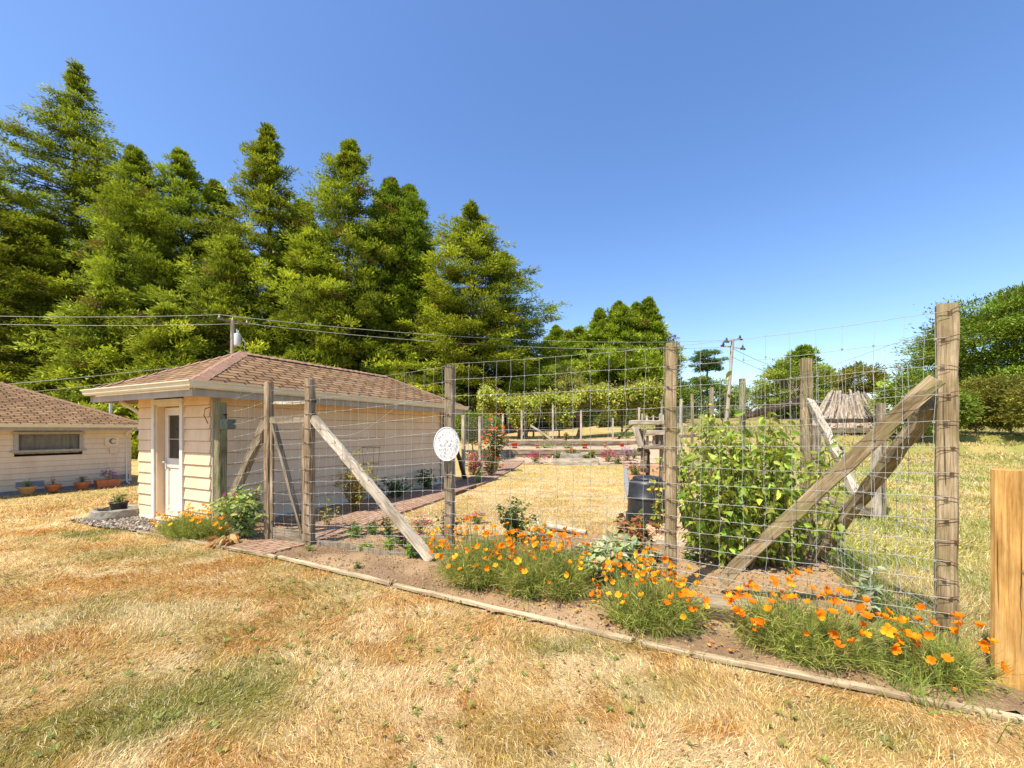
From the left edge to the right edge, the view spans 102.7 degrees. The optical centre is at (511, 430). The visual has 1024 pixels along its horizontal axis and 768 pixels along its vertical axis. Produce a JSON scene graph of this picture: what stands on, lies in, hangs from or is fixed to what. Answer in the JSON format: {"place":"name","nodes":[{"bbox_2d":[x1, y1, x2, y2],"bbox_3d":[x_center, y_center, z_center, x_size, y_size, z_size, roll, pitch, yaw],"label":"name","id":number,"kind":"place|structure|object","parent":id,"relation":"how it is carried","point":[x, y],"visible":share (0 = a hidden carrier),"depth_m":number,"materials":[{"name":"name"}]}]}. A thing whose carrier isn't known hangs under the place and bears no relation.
{"place":"outdoors","nodes":[
{"label":"outdoors","id":0,"kind":"place"},
{"bbox_2d":[223,461,523,557],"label":"brick path","id":1,"kind":"structure","parent":0,"point":[270,546],"depth_m":7.70,"materials":[{"name":"brick"}]},
{"bbox_2d":[475,414,517,469],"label":"rose bush","id":2,"kind":"object","parent":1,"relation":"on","point":[491,447],"visible":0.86,"depth_m":15.71,"materials":[{"name":"green plant"}]},
{"bbox_2d":[0,414,1023,767],"bbox_3d":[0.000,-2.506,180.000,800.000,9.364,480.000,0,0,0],"label":"ground","id":3,"kind":"structure","parent":0,"point":[594,432],"depth_m":2.73,"materials":[{"name":"yellow plant"}]},
{"bbox_2d":[0,175,97,395],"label":"spruce tree","id":4,"kind":"object","parent":3,"relation":"on","point":[21,285],"visible":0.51,"depth_m":37.32,"materials":[{"name":"green plant"}]},
{"bbox_2d":[0,382,138,495],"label":"house","id":5,"kind":"structure","parent":3,"relation":"on","point":[43,438],"depth_m":14.77,"materials":[{"name":"wood"}]},
{"bbox_2d":[10,430,85,456],"bbox_3d":[-16.385,0.400,14.481,0.395,1.200,2.275,0,0,24],"label":"window","id":6,"kind":"structure","parent":5,"relation":"in","point":[26,443],"depth_m":14.41,"materials":[{"name":"white glass"}]},
{"bbox_2d":[6,279,153,453],"bbox_3d":[-32.380,-4.230,33.115,12.746,16.020,9.633,0,0,0],"label":"redwood tree","id":7,"kind":"object","parent":3,"relation":"on","point":[104,296],"visible":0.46,"depth_m":31.55,"materials":[{"name":"green plant"}]},
{"bbox_2d":[0,57,162,397],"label":"spruce tree","id":8,"kind":"object","parent":3,"relation":"on","point":[83,143],"visible":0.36,"depth_m":40.72,"materials":[{"name":"green plant"}]},
{"bbox_2d":[93,478,121,487],"bbox_3d":[-15.191,1.990,15.393,0.268,0.280,0.732,0,0,24],"label":"flower trough","id":9,"kind":"object","parent":3,"relation":"on","point":[102,483],"visible":1,"depth_m":15.31,"materials":[{"name":"ceramic"}]},
{"bbox_2d":[88,504,138,520],"bbox_3d":[-7.195,1.528,7.460,0.730,0.258,0.710,0,0,0],"label":"stone ring","id":10,"kind":"object","parent":3,"relation":"on","point":[108,514],"visible":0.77,"depth_m":7.23,"materials":[{"name":"stone"}]},
{"bbox_2d":[32,143,197,415],"bbox_3d":[-37.256,-12.773,40.398,17.866,30.464,13.415,0,0,44],"label":"redwood tree","id":11,"kind":"object","parent":3,"relation":"on","point":[123,193],"visible":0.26,"depth_m":37.60,"materials":[{"name":"green plant"}]},
{"bbox_2d":[73,517,156,530],"bbox_3d":[-6.416,1.584,6.888,2.531,0.025,1.098,0,0,36],"label":"gravel patch","id":12,"kind":"object","parent":3,"relation":"on","point":[120,523],"visible":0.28,"depth_m":6.91,"materials":[{"name":"gravel"}]},
{"bbox_2d":[69,516,163,530],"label":"pebbles","id":13,"kind":"object","parent":12,"relation":"on","point":[142,524],"visible":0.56,"depth_m":6.89,"materials":[{"name":"gravel"}]},
{"bbox_2d":[85,300,206,458],"bbox_3d":[-26.931,-3.551,31.854,9.812,13.409,7.942,0,0,0],"label":"redwood tree","id":14,"kind":"object","parent":3,"relation":"on","point":[151,343],"visible":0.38,"depth_m":30.94,"materials":[{"name":"green plant"}]},
{"bbox_2d":[106,147,233,434],"bbox_3d":[-32.777,-12.429,42.060,14.499,31.752,16.693,0,0,0],"label":"redwood tree","id":15,"kind":"object","parent":3,"relation":"on","point":[180,205],"visible":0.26,"depth_m":38.87,"materials":[{"name":"green plant"}]},
{"bbox_2d":[139,178,266,349],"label":"redwood tree","id":16,"kind":"object","parent":3,"relation":"on","point":[217,196],"visible":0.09,"depth_m":43.69,"materials":[{"name":"green plant"}]},
{"bbox_2d":[125,233,312,442],"bbox_3d":[-24.572,-7.049,37.059,15.821,21.533,12.565,0,0,0],"label":"redwood tree","id":17,"kind":"object","parent":3,"relation":"on","point":[222,258],"visible":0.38,"depth_m":35.60,"materials":[{"name":"green plant"}]},
{"bbox_2d":[217,315,249,353],"bbox_3d":[-20.354,-3.067,30.104,0.947,10.538,2.092,0,0,43],"label":"utility pole","id":18,"kind":"object","parent":3,"relation":"on","point":[235,338],"visible":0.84,"depth_m":30.10,"materials":[{"name":"grey wood"}]},
{"bbox_2d":[176,122,351,357],"bbox_3d":[-24.132,-13.993,41.952,12.701,33.328,17.024,0,0,34],"label":"redwood tree","id":19,"kind":"object","parent":3,"relation":"on","point":[268,171],"visible":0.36,"depth_m":39.20,"materials":[{"name":"green plant"}]},
{"bbox_2d":[80,351,468,525],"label":"garden shed","id":20,"kind":"structure","parent":3,"relation":"on","point":[176,451],"depth_m":7.52,"materials":[{"name":"beige wood"}]},
{"bbox_2d":[162,407,178,516],"bbox_3d":[-5.916,0.560,7.190,0.755,1.920,0.110,0,0,26],"label":"door","id":21,"kind":"structure","parent":20,"relation":"in","point":[171,461],"depth_m":7.28,"materials":[{"name":"paint"}]},
{"bbox_2d":[259,199,332,357],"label":"redwood tree","id":22,"kind":"object","parent":3,"relation":"on","point":[282,246],"visible":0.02,"depth_m":48.73,"materials":[{"name":"green plant"}]},
{"bbox_2d":[263,226,363,371],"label":"redwood tree","id":23,"kind":"object","parent":3,"relation":"on","point":[297,314],"visible":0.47,"depth_m":36.05,"materials":[{"name":"green plant"}]},
{"bbox_2d":[247,137,425,389],"bbox_3d":[-16.633,-12.710,39.951,17.844,31.682,13.956,0,0,0],"label":"redwood tree","id":24,"kind":"object","parent":3,"relation":"on","point":[347,167],"visible":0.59,"depth_m":38.27,"materials":[{"name":"green plant"}]},
{"bbox_2d":[340,175,441,376],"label":"redwood tree","id":25,"kind":"object","parent":3,"relation":"on","point":[391,190],"visible":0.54,"depth_m":40.98,"materials":[{"name":"green plant"}]},
{"bbox_2d":[377,183,452,378],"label":"redwood tree","id":26,"kind":"object","parent":3,"relation":"on","point":[419,206],"visible":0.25,"depth_m":43.21,"materials":[{"name":"green plant"}]},
{"bbox_2d":[386,199,547,427],"bbox_3d":[-3.566,-11.311,41.171,15.205,23.310,21.308,0,0,32],"label":"hemlock tree","id":27,"kind":"object","parent":3,"relation":"on","point":[473,245],"visible":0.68,"depth_m":38.09,"materials":[{"name":"green plant"}]},
{"bbox_2d":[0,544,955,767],"bbox_3d":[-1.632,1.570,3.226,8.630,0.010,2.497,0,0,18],"label":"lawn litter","id":28,"kind":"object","parent":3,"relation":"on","point":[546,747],"visible":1,"depth_m":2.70,"materials":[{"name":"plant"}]},
{"bbox_2d":[454,408,503,452],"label":"round bush","id":29,"kind":"object","parent":3,"relation":"on","point":[468,418],"visible":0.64,"depth_m":20.51,"materials":[{"name":"green plant"}]},
{"bbox_2d":[456,414,503,478],"bbox_3d":[-1.117,0.417,17.961,0.263,2.734,11.273,0,0,6],"label":"path fence","id":30,"kind":"object","parent":3,"relation":"on","point":[461,461],"visible":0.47,"depth_m":13.52,"materials":[{"name":"grey wood"}]},
{"bbox_2d":[476,451,503,475],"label":"rose bush","id":31,"kind":"object","parent":3,"relation":"on","point":[494,465],"visible":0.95,"depth_m":14.15,"materials":[{"name":"green plant"}]},
{"bbox_2d":[375,464,626,535],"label":"garden lawn grass","id":32,"kind":"structure","parent":3,"relation":"on","point":[533,501],"depth_m":9.00,"materials":[{"name":"plant"}]},
{"bbox_2d":[426,250,593,425],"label":"hemlock tree","id":33,"kind":"object","parent":3,"relation":"on","point":[543,352],"visible":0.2,"depth_m":43.17,"materials":[{"name":"green plant"}]},
{"bbox_2d":[0,543,1020,767],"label":"lawn weeds","id":34,"kind":"object","parent":3,"relation":"on","point":[824,759],"visible":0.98,"depth_m":2.61,"materials":[{"name":"green plant"}]},
{"bbox_2d":[504,411,563,430],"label":"hedge bush","id":35,"kind":"object","parent":3,"relation":"on","point":[543,425],"visible":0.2,"depth_m":39.55,"materials":[{"name":"green plant"}]},
{"bbox_2d":[538,323,564,367],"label":"fir tree","id":36,"kind":"object","parent":3,"relation":"on","point":[556,332],"visible":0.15,"depth_m":61.29,"materials":[{"name":"green plant"}]},
{"bbox_2d":[540,360,594,427],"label":"weeping tree","id":37,"kind":"object","parent":3,"relation":"on","point":[564,380],"visible":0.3,"depth_m":43.28,"materials":[{"name":"green plant"}]},
{"bbox_2d":[553,329,585,367],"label":"fir tree","id":38,"kind":"object","parent":3,"relation":"on","point":[567,334],"visible":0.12,"depth_m":59.21,"materials":[{"name":"green plant"}]},
{"bbox_2d":[476,376,664,438],"bbox_3d":[4.018,-1.455,28.210,12.952,4.504,6.279,0,0,0],"label":"vine arbour","id":39,"kind":"object","parent":3,"relation":"on","point":[567,402],"visible":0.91,"depth_m":27.35,"materials":[{"name":"green plant"}]},
{"bbox_2d":[506,449,640,457],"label":"terrace wall","id":40,"kind":"structure","parent":3,"relation":"on","point":[524,453],"depth_m":21.95,"materials":[{"name":"grey wood"}]},
{"bbox_2d":[551,452,598,464],"bbox_3d":[3.027,1.377,19.901,2.420,0.509,2.261,0,0,0],"label":"raised bed","id":41,"kind":"object","parent":3,"relation":"on","point":[564,458],"visible":0.83,"depth_m":18.78,"materials":[{"name":"brown wood"}]},
{"bbox_2d":[504,440,651,446],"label":"terrace wall","id":42,"kind":"structure","parent":3,"relation":"on","point":[565,443],"depth_m":24.75,"materials":[{"name":"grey wood"}]},
{"bbox_2d":[133,483,1023,719],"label":"flower bed soil","id":43,"kind":"structure","parent":3,"relation":"on","point":[550,610],"depth_m":4.07,"materials":[{"name":"brown soil"}]},
{"bbox_2d":[145,502,231,539],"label":"poppy plant","id":44,"kind":"object","parent":43,"relation":"on","point":[188,526],"visible":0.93,"depth_m":6.00,"materials":[{"name":"green plant"}]},
{"bbox_2d":[202,532,239,547],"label":"wilted leaves","id":45,"kind":"object","parent":43,"relation":"on","point":[232,538],"visible":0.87,"depth_m":5.64,"materials":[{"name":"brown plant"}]},
{"bbox_2d":[206,484,267,538],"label":"bush","id":46,"kind":"object","parent":43,"relation":"on","point":[237,510],"visible":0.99,"depth_m":5.90,"materials":[{"name":"green plant"}]},
{"bbox_2d":[330,449,379,511],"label":"golden shrub","id":47,"kind":"object","parent":43,"relation":"on","point":[355,498],"visible":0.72,"depth_m":7.95,"materials":[{"name":"green plant"}]},
{"bbox_2d":[317,540,444,559],"bbox_3d":[-1.733,1.562,5.282,1.947,0.115,0.119,0,0,19],"label":"bender board","id":48,"kind":"object","parent":43,"relation":"on","point":[344,545],"visible":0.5,"depth_m":5.35,"materials":[{"name":"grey wood"}]},
{"bbox_2d":[375,476,415,497],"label":"shade shrub","id":49,"kind":"object","parent":43,"relation":"on","point":[397,488],"visible":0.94,"depth_m":9.56,"materials":[{"name":"green plant"}]},
{"bbox_2d":[413,468,440,488],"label":"shade shrub","id":50,"kind":"object","parent":43,"relation":"on","point":[427,482],"visible":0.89,"depth_m":10.89,"materials":[{"name":"green plant"}]},
{"bbox_2d":[418,510,539,598],"bbox_3d":[-0.299,1.291,4.395,1.336,0.858,1.420,0,0,14],"label":"poppy plant","id":51,"kind":"object","parent":43,"relation":"on","point":[463,568],"visible":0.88,"depth_m":4.15,"materials":[{"name":"green plant"}]},
{"bbox_2d":[491,496,540,541],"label":"rose bush","id":52,"kind":"object","parent":43,"relation":"on","point":[513,524],"visible":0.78,"depth_m":5.70,"materials":[{"name":"green plant"}]},
{"bbox_2d":[479,520,612,616],"bbox_3d":[0.325,1.310,4.064,1.443,0.833,1.356,0,0,0],"label":"poppy plant","id":53,"kind":"object","parent":43,"relation":"on","point":[547,575],"visible":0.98,"depth_m":3.88,"materials":[{"name":"green plant"}]},
{"bbox_2d":[552,529,662,586],"bbox_3d":[1.036,1.348,4.312,1.106,0.577,0.893,0,0,-28],"label":"lettuce poppy","id":54,"kind":"object","parent":43,"relation":"on","point":[613,548],"visible":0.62,"depth_m":4.23,"materials":[{"name":"green plant"}]},
{"bbox_2d":[613,508,660,553],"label":"red leaf rose","id":55,"kind":"object","parent":43,"relation":"on","point":[646,531],"visible":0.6,"depth_m":4.89,"materials":[{"name":"plant"}]},
{"bbox_2d":[626,536,663,574],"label":"rose bush","id":56,"kind":"object","parent":43,"relation":"on","point":[656,557],"visible":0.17,"depth_m":4.42,"materials":[{"name":"green plant"}]},
{"bbox_2d":[576,546,731,646],"bbox_3d":[1.118,1.341,3.383,1.229,0.738,1.095,0,0,0],"label":"poppy plant","id":57,"kind":"object","parent":43,"relation":"on","point":[641,605],"visible":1,"depth_m":3.25,"materials":[{"name":"green plant"}]},
{"bbox_2d":[663,371,855,571],"bbox_3d":[2.822,0.461,4.768,2.005,2.388,1.376,0,0,21],"label":"leafy shrub","id":58,"kind":"object","parent":43,"relation":"on","point":[775,497],"visible":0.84,"depth_m":4.67,"materials":[{"name":"green plant"}]},
{"bbox_2d":[710,568,920,684],"bbox_3d":[2.064,1.348,2.957,1.242,0.696,1.163,0,0,0],"label":"poppy plant","id":59,"kind":"object","parent":43,"relation":"on","point":[818,636],"visible":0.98,"depth_m":2.81,"materials":[{"name":"green plant"}]},
{"bbox_2d":[851,564,887,620],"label":"lettuce poppy","id":60,"kind":"object","parent":43,"relation":"on","point":[864,579],"visible":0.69,"depth_m":3.40,"materials":[{"name":"green plant"}]},
{"bbox_2d":[833,564,934,635],"bbox_3d":[3.374,1.551,3.789,0.044,0.102,1.708,0,0,17],"label":"edging plank","id":61,"kind":"object","parent":43,"relation":"on","point":[851,576],"visible":0.29,"depth_m":3.79,"materials":[{"name":"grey wood"}]},
{"bbox_2d":[815,548,1023,743],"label":"fence weeds","id":62,"kind":"object","parent":43,"relation":"on","point":[906,680],"visible":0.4,"depth_m":2.73,"materials":[{"name":"plant"}]},
{"bbox_2d":[871,603,1023,703],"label":"poppy plant","id":63,"kind":"object","parent":43,"relation":"on","point":[960,663],"visible":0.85,"depth_m":2.54,"materials":[{"name":"green plant"}]},
{"bbox_2d":[555,406,604,428],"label":"hedge bush","id":64,"kind":"object","parent":3,"relation":"on","point":[587,421],"visible":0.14,"depth_m":41.31,"materials":[{"name":"green plant"}]},
{"bbox_2d":[137,530,1023,724],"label":"border edging","id":65,"kind":"object","parent":3,"relation":"on","point":[809,676],"visible":0.89,"depth_m":2.92,"materials":[{"name":"beige wood"}]},
{"bbox_2d":[144,534,1022,726],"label":"edging grass","id":66,"kind":"structure","parent":3,"relation":"on","point":[688,654],"depth_m":2.79,"materials":[{"name":"plant"}]},
{"bbox_2d":[213,302,959,650],"bbox_3d":[-0.619,0.380,4.838,8.515,2.573,0.592,0,0,24],"label":"deer fence","id":67,"kind":"object","parent":3,"relation":"on","point":[943,386],"visible":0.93,"depth_m":3.79,"materials":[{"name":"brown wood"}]},
{"bbox_2d":[269,387,316,542],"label":"garden gate","id":68,"kind":"structure","parent":67,"relation":"attached to","point":[288,535],"depth_m":5.80,"materials":[{"name":"brown wood"}]},
{"bbox_2d":[434,427,459,460],"bbox_3d":[-0.767,0.165,4.820,0.304,0.404,0.035,0,0,-14],"label":"plaque","id":69,"kind":"object","parent":67,"relation":"attached to","point":[445,439],"visible":1,"depth_m":4.81,"materials":[{"name":"white paint"}]},
{"bbox_2d":[577,307,608,357],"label":"fir tree","id":70,"kind":"object","parent":3,"relation":"on","point":[597,320],"visible":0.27,"depth_m":60.73,"materials":[{"name":"green plant"}]},
{"bbox_2d":[569,344,664,418],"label":"fir tree","id":71,"kind":"object","parent":3,"relation":"on","point":[602,359],"visible":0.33,"depth_m":51.09,"materials":[{"name":"green plant"}]},
{"bbox_2d":[590,406,648,427],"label":"hedge bush","id":72,"kind":"object","parent":3,"relation":"on","point":[601,421],"visible":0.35,"depth_m":37.43,"materials":[{"name":"green plant"}]},
{"bbox_2d":[588,300,657,353],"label":"fir tree","id":73,"kind":"object","parent":3,"relation":"on","point":[619,329],"visible":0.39,"depth_m":57.92,"materials":[{"name":"green plant"}]},
{"bbox_2d":[590,343,701,415],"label":"fir tree","id":74,"kind":"object","parent":3,"relation":"on","point":[657,370],"visible":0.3,"depth_m":49.35,"materials":[{"name":"green plant"}]},
{"bbox_2d":[628,296,683,383],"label":"fir tree","id":75,"kind":"object","parent":3,"relation":"on","point":[650,321],"visible":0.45,"depth_m":59.57,"materials":[{"name":"green plant"}]},
{"bbox_2d":[624,463,698,500],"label":"side bed soil","id":76,"kind":"structure","parent":3,"relation":"on","point":[652,466],"depth_m":15.26,"materials":[{"name":"soil"}]},
{"bbox_2d":[629,413,664,479],"bbox_3d":[3.845,0.578,11.622,1.024,2.097,0.415,0,0,0],"label":"plant stand","id":77,"kind":"object","parent":76,"relation":"on","point":[657,437],"visible":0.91,"depth_m":11.52,"materials":[{"name":"grey wood"}]},
{"bbox_2d":[660,328,687,390],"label":"fir tree","id":78,"kind":"object","parent":3,"relation":"on","point":[678,345],"visible":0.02,"depth_m":62.03,"materials":[{"name":"green plant"}]},
{"bbox_2d":[653,378,702,418],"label":"tree","id":79,"kind":"object","parent":3,"relation":"on","point":[689,392],"visible":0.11,"depth_m":48.57,"materials":[{"name":"green plant"}]},
{"bbox_2d":[647,494,747,539],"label":"wood chips","id":80,"kind":"object","parent":3,"relation":"on","point":[680,522],"visible":0.05,"depth_m":6.58,"materials":[{"name":"wood"}]},
{"bbox_2d":[626,475,664,523],"bbox_3d":[2.359,1.195,7.150,0.692,0.810,0.690,0,0,20],"label":"compost bin","id":81,"kind":"object","parent":80,"relation":"on","point":[638,491],"visible":0.77,"depth_m":6.91,"materials":[{"name":"black plastic"}]},
{"bbox_2d":[647,457,664,534],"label":"climbing plant","id":82,"kind":"object","parent":80,"relation":"on","point":[658,512],"visible":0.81,"depth_m":6.17,"materials":[{"name":"green plant"}]},
{"bbox_2d":[646,503,754,542],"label":"bark chips","id":83,"kind":"object","parent":80,"relation":"on","point":[662,532],"visible":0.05,"depth_m":6.32,"materials":[{"name":"wood"}]},
{"bbox_2d":[687,349,728,392],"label":"umbrella pine","id":84,"kind":"object","parent":3,"relation":"on","point":[713,364],"visible":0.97,"depth_m":54.04,"materials":[{"name":"green plant"}]},
{"bbox_2d":[684,374,738,417],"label":"tree","id":85,"kind":"object","parent":3,"relation":"on","point":[718,388],"visible":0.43,"depth_m":50.85,"materials":[{"name":"green plant"}]},
{"bbox_2d":[721,335,745,420],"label":"utility pole","id":86,"kind":"object","parent":3,"relation":"on","point":[732,347],"visible":0.87,"depth_m":42.36,"materials":[{"name":"grey wood"}]},
{"bbox_2d":[718,384,771,416],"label":"tree","id":87,"kind":"object","parent":3,"relation":"on","point":[749,403],"visible":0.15,"depth_m":57.43,"materials":[{"name":"green plant"}]},
{"bbox_2d":[574,585,958,655],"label":"chips","id":88,"kind":"object","parent":3,"relation":"on","point":[717,598],"visible":0.12,"depth_m":3.44,"materials":[{"name":"brown wood"}]},
{"bbox_2d":[746,357,837,418],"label":"tree","id":89,"kind":"object","parent":3,"relation":"on","point":[781,386],"visible":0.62,"depth_m":47.31,"materials":[{"name":"green plant"}]},
{"bbox_2d":[757,343,836,416],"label":"field conifer","id":90,"kind":"object","parent":3,"relation":"on","point":[804,350],"visible":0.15,"depth_m":53.05,"materials":[{"name":"green plant"}]},
{"bbox_2d":[661,329,935,630],"bbox_3d":[6.317,-0.136,14.500,0.474,3.596,23.982,0,0,16],"label":"side fence","id":91,"kind":"object","parent":3,"relation":"on","point":[915,427],"visible":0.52,"depth_m":4.43,"materials":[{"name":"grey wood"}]},
{"bbox_2d":[614,421,1023,661],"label":"field grass","id":92,"kind":"structure","parent":3,"relation":"on","point":[983,614],"depth_m":6.93,"materials":[{"name":"yellow plant"}]},
{"bbox_2d":[795,403,886,519],"bbox_3d":[6.640,0.578,8.247,2.276,2.166,1.389,0,0,-43],"label":"field fence","id":93,"kind":"object","parent":3,"relation":"on","point":[880,508],"visible":0.46,"depth_m":7.54,"materials":[{"name":"wood"}]},
{"bbox_2d":[821,399,877,435],"bbox_3d":[20.826,-0.487,25.135,4.444,2.892,0.593,0,0,-8],"label":"log rail","id":94,"kind":"object","parent":3,"relation":"on","point":[860,430],"visible":0.39,"depth_m":25.20,"materials":[{"name":"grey wood"}]},
{"bbox_2d":[812,390,894,434],"bbox_3d":[22.406,-1.148,27.291,5.917,3.097,3.426,0,0,0],"label":"pile","id":95,"kind":"object","parent":3,"relation":"on","point":[829,409],"visible":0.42,"depth_m":26.65,"materials":[{"name":"wood"}]},
{"bbox_2d":[825,360,897,395],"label":"flowering bush","id":96,"kind":"object","parent":3,"relation":"on","point":[867,385],"visible":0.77,"depth_m":27.46,"materials":[{"name":"green plant"}]},
{"bbox_2d":[860,366,961,439],"bbox_3d":[23.652,-1.585,24.290,4.429,4.686,4.006,0,0,0],"label":"field bush","id":97,"kind":"object","parent":3,"relation":"on","point":[893,393],"visible":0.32,"depth_m":24.31,"materials":[{"name":"green plant"}]},
{"bbox_2d":[881,281,1023,405],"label":"tree","id":98,"kind":"object","parent":3,"relation":"on","point":[1000,320],"visible":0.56,"depth_m":34.08,"materials":[{"name":"green plant"}]},
{"bbox_2d":[928,387,990,429],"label":"field bush","id":99,"kind":"object","parent":3,"relation":"on","point":[970,409],"visible":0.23,"depth_m":23.93,"materials":[{"name":"green plant"}]},
{"bbox_2d":[959,374,1015,433],"bbox_3d":[29.947,-1.723,26.632,4.364,4.000,4.048,0,0,-23],"label":"field bush","id":100,"kind":"object","parent":3,"relation":"on","point":[978,384],"visible":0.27,"depth_m":25.67,"materials":[{"name":"green plant"}]},
{"bbox_2d":[975,371,1023,434],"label":"field bush","id":101,"kind":"object","parent":3,"relation":"on","point":[1015,379],"visible":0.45,"depth_m":25.38,"materials":[{"name":"green plant"}]},
{"bbox_2d":[985,379,1023,429],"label":"field bush","id":102,"kind":"object","parent":3,"relation":"on","point":[1019,413],"visible":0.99,"depth_m":24.15,"materials":[{"name":"green plant"}]},
{"bbox_2d":[990,468,1023,690],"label":"new post","id":103,"kind":"object","parent":3,"relation":"on","point":[1006,558],"visible":0.95,"depth_m":2.52,"materials":[{"name":"brown wood"}]},
{"bbox_2d":[0,0,1023,411],"label":"sky","id":104,"kind":"structure","parent":0,"point":[753,169],"materials":[{"name":"blue"}]},
{"bbox_2d":[497,436,695,463],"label":"terrace soil","id":105,"kind":"structure","parent":0,"point":[654,453],"depth_m":22.05,"materials":[{"name":"soil"}]},
{"bbox_2d":[521,405,639,440],"bbox_3d":[4.303,-0.429,25.467,7.542,2.320,0.448,0,0,-3],"label":"back fence","id":106,"kind":"object","parent":105,"relation":"on","point":[581,415],"visible":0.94,"depth_m":25.45,"materials":[{"name":"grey wood"}]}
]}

